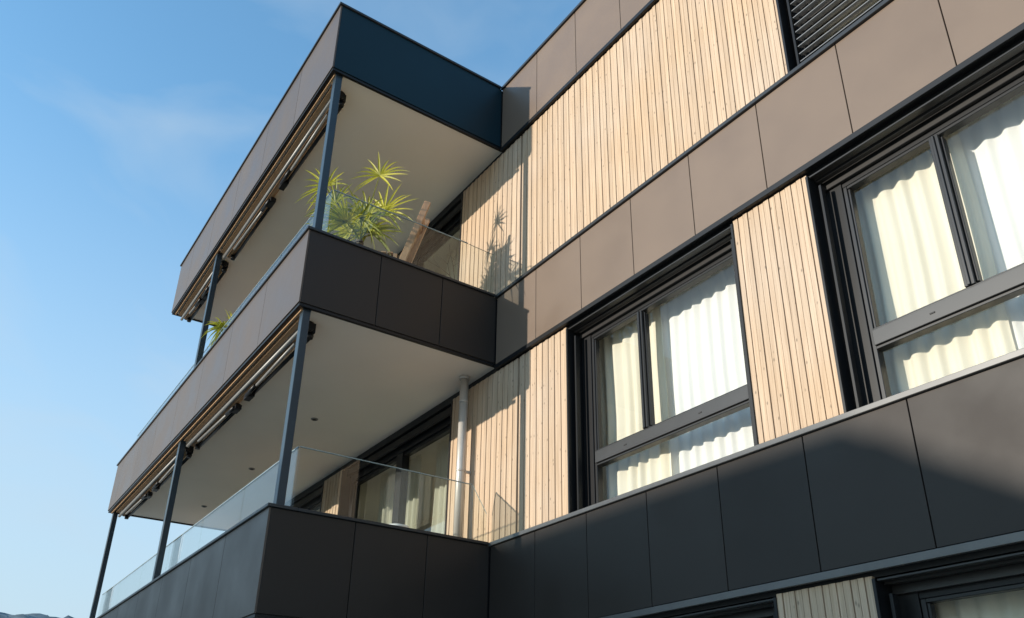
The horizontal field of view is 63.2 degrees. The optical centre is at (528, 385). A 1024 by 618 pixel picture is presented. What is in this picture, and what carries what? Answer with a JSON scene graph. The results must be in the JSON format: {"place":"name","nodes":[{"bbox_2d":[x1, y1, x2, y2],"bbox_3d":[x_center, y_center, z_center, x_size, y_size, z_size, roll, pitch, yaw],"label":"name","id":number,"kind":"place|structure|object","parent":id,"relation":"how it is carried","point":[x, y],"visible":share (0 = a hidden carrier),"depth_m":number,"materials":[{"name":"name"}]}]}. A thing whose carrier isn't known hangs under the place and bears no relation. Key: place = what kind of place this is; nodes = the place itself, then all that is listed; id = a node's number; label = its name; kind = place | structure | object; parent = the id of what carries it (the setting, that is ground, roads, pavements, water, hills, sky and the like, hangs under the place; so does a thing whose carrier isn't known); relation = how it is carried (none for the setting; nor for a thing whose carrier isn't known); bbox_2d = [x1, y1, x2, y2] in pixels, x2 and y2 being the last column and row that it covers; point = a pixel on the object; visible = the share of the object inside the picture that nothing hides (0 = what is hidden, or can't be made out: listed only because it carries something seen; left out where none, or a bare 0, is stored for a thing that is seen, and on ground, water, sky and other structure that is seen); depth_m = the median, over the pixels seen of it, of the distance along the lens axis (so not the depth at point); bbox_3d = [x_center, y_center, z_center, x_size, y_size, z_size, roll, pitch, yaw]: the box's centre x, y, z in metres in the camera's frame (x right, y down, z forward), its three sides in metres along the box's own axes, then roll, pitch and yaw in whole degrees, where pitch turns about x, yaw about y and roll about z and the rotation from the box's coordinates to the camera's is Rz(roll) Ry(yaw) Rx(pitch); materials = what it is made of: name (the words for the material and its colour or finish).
{"place":"outdoors","nodes":[
{"label":"outdoors","id":0,"kind":"place"},
{"bbox_2d":[0,612,72,617],"bbox_3d":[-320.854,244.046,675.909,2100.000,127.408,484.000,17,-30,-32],"label":"hill","id":1,"kind":"structure","parent":0,"point":[31,615],"depth_m":665.89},
{"bbox_2d":[0,0,580,617],"label":"sky","id":2,"kind":"structure","parent":0,"point":[125,124],"materials":[{"name":"blue"}]},
{"bbox_2d":[89,0,1023,617],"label":"apartment building","id":3,"kind":"structure","parent":0,"point":[719,312],"depth_m":7.75,"materials":[{"name":"brown metal"}]},
{"bbox_2d":[201,311,233,346],"bbox_3d":[-4.294,-0.577,12.046,1.021,1.128,0.640,-5,-25,11],"label":"fan palm","id":4,"kind":"object","parent":3,"relation":"on","point":[217,328],"visible":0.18,"depth_m":12.16,"materials":[{"name":"plant"}]},
{"bbox_2d":[291,483,323,511],"bbox_3d":[-4.107,3.042,14.103,0.310,1.980,3.340,17,-30,-32],"label":"balcony door","id":5,"kind":"structure","parent":3,"relation":"in","point":[313,501],"depth_m":13.73,"materials":[{"name":"black glass"}]},
{"bbox_2d":[295,152,418,253],"bbox_3d":[-2.082,-2.092,9.745,1.384,1.969,1.136,-15,-29,30],"label":"fan palm","id":6,"kind":"object","parent":3,"relation":"on","point":[343,217],"visible":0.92,"depth_m":9.73,"materials":[{"name":"plant"}]},
{"bbox_2d":[337,401,452,533],"bbox_3d":[-1.635,1.733,11.218,0.649,2.000,3.270,17,-30,-32],"label":"balcony door","id":7,"kind":"structure","parent":3,"relation":"in","point":[399,489],"depth_m":11.49,"materials":[{"name":"black glass"}]},
{"bbox_2d":[391,523,408,527],"bbox_3d":[-1.511,1.859,9.412,0.279,0.530,0.279,17,-30,-32],"label":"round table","id":8,"kind":"object","parent":3,"relation":"on","point":[402,525],"visible":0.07,"depth_m":9.41,"materials":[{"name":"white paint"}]},
{"bbox_2d":[377,201,430,262],"bbox_3d":[-1.611,-1.619,9.793,0.839,1.158,0.390,4,-25,-7],"label":"deck chair","id":9,"kind":"object","parent":3,"relation":"on","point":[412,244],"visible":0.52,"depth_m":9.81,"materials":[{"name":"brown wood"}]},
{"bbox_2d":[412,194,462,280],"bbox_3d":[-1.610,-1.069,12.521,0.654,2.120,3.270,17,-30,-32],"label":"balcony door","id":10,"kind":"structure","parent":3,"relation":"in","point":[451,224],"depth_m":12.33,"materials":[{"name":"black glass"}]},
{"bbox_2d":[425,244,457,278],"bbox_3d":[-0.994,-1.330,10.078,0.507,0.884,0.358,17,-30,-32],"label":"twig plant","id":11,"kind":"object","parent":3,"relation":"on","point":[448,261],"visible":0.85,"depth_m":10.16,"materials":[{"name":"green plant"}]},
{"bbox_2d":[566,224,758,513],"bbox_3d":[1.168,0.028,7.523,0.483,2.020,2.670,17,-30,-32],"label":"window","id":12,"kind":"structure","parent":3,"relation":"in","point":[659,383],"depth_m":7.68,"materials":[{"name":"glass"}]},
{"bbox_2d":[670,597,778,617],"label":"window","id":13,"kind":"structure","parent":3,"relation":"in","point":[768,608],"depth_m":5.93,"materials":[{"name":"paint"}]},
{"bbox_2d":[776,0,882,71],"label":"window","id":14,"kind":"structure","parent":3,"relation":"in","point":[806,26],"depth_m":6.88,"materials":[{"name":"paint"}]},
{"bbox_2d":[805,41,1023,412],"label":"window","id":15,"kind":"structure","parent":3,"relation":"in","point":[919,233],"depth_m":5.68,"materials":[{"name":"glass"}]},
{"bbox_2d":[871,551,1023,617],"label":"window","id":16,"kind":"structure","parent":3,"relation":"in","point":[993,587],"depth_m":4.86,"materials":[{"name":"paint"}]}
]}

